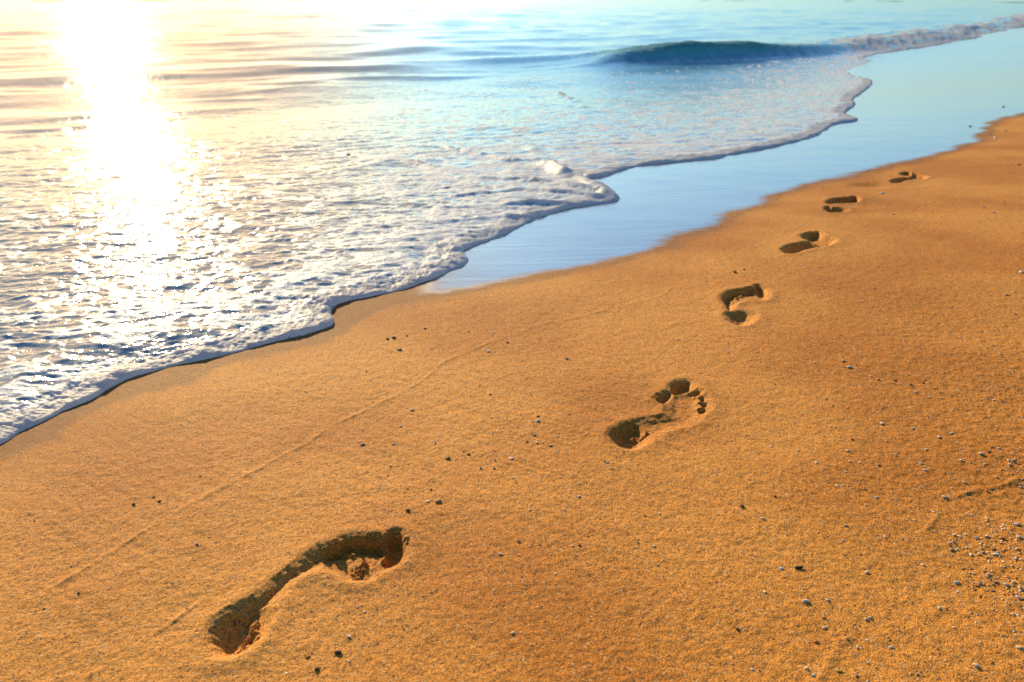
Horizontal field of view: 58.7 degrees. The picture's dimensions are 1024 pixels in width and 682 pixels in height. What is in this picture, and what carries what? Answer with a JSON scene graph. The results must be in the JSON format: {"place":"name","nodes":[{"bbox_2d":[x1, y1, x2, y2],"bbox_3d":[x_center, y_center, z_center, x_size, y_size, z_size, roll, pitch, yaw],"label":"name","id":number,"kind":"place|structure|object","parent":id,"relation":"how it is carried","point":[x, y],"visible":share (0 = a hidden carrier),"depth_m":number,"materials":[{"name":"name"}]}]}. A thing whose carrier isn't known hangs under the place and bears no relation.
{"place":"outdoors","nodes":[
{"label":"outdoors","id":0,"kind":"place"},
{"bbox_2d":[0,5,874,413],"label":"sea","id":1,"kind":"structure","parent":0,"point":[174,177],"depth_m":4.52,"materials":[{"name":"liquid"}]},
{"bbox_2d":[0,0,1023,443],"bbox_3d":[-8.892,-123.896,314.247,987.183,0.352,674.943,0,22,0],"label":"sea foam","id":2,"kind":"object","parent":1,"relation":"on","point":[774,20],"visible":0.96,"depth_m":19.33,"materials":[{"name":"liquid"}]},
{"bbox_2d":[563,15,1023,63],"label":"breaking wave","id":3,"kind":"object","parent":1,"relation":"on","point":[687,51],"visible":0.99,"depth_m":11.51,"materials":[{"name":"liquid"}]},
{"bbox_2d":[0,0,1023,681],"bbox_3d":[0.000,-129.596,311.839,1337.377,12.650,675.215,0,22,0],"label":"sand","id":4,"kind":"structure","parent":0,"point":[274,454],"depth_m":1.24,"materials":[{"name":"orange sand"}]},
{"bbox_2d":[197,526,414,660],"bbox_3d":[-0.215,0.260,0.966,0.108,0.024,0.275,18,28,38],"label":"footprint","id":5,"kind":"object","parent":4,"relation":"on","point":[248,621],"visible":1,"depth_m":0.98},
{"bbox_2d":[30,168,1023,681],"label":"shell grit","id":6,"kind":"object","parent":4,"relation":"on","point":[878,526],"visible":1,"depth_m":1.02,"materials":[{"name":"brown gravel"}]},
{"bbox_2d":[603,378,713,449],"bbox_3d":[0.233,0.114,1.358,0.106,0.024,0.291,14,26,32],"label":"footprint","id":7,"kind":"object","parent":4,"relation":"on","point":[685,402],"visible":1,"depth_m":1.35},
{"bbox_2d":[717,283,771,325],"bbox_3d":[0.470,-0.072,1.879,0.110,0.027,0.303,9,23,21],"label":"footprint","id":8,"kind":"object","parent":4,"relation":"on","point":[730,300],"visible":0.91,"depth_m":1.92},
{"bbox_2d":[779,231,838,253],"bbox_3d":[0.777,-0.245,2.367,0.113,0.032,0.295,13,25,29],"label":"footprint","id":9,"kind":"object","parent":4,"relation":"on","point":[815,239],"visible":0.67,"depth_m":2.40},
{"bbox_2d":[822,195,860,212],"bbox_3d":[1.029,-0.423,2.867,0.103,0.027,0.294,12,25,29],"label":"footprint","id":10,"kind":"object","parent":4,"relation":"on","point":[849,199],"visible":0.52,"depth_m":2.94},
{"bbox_2d":[889,171,928,182],"bbox_3d":[1.439,-0.582,3.295,0.114,0.025,0.287,13,25,30],"label":"footprint","id":11,"kind":"object","parent":4,"relation":"on","point":[911,175],"visible":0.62,"depth_m":3.33}
]}

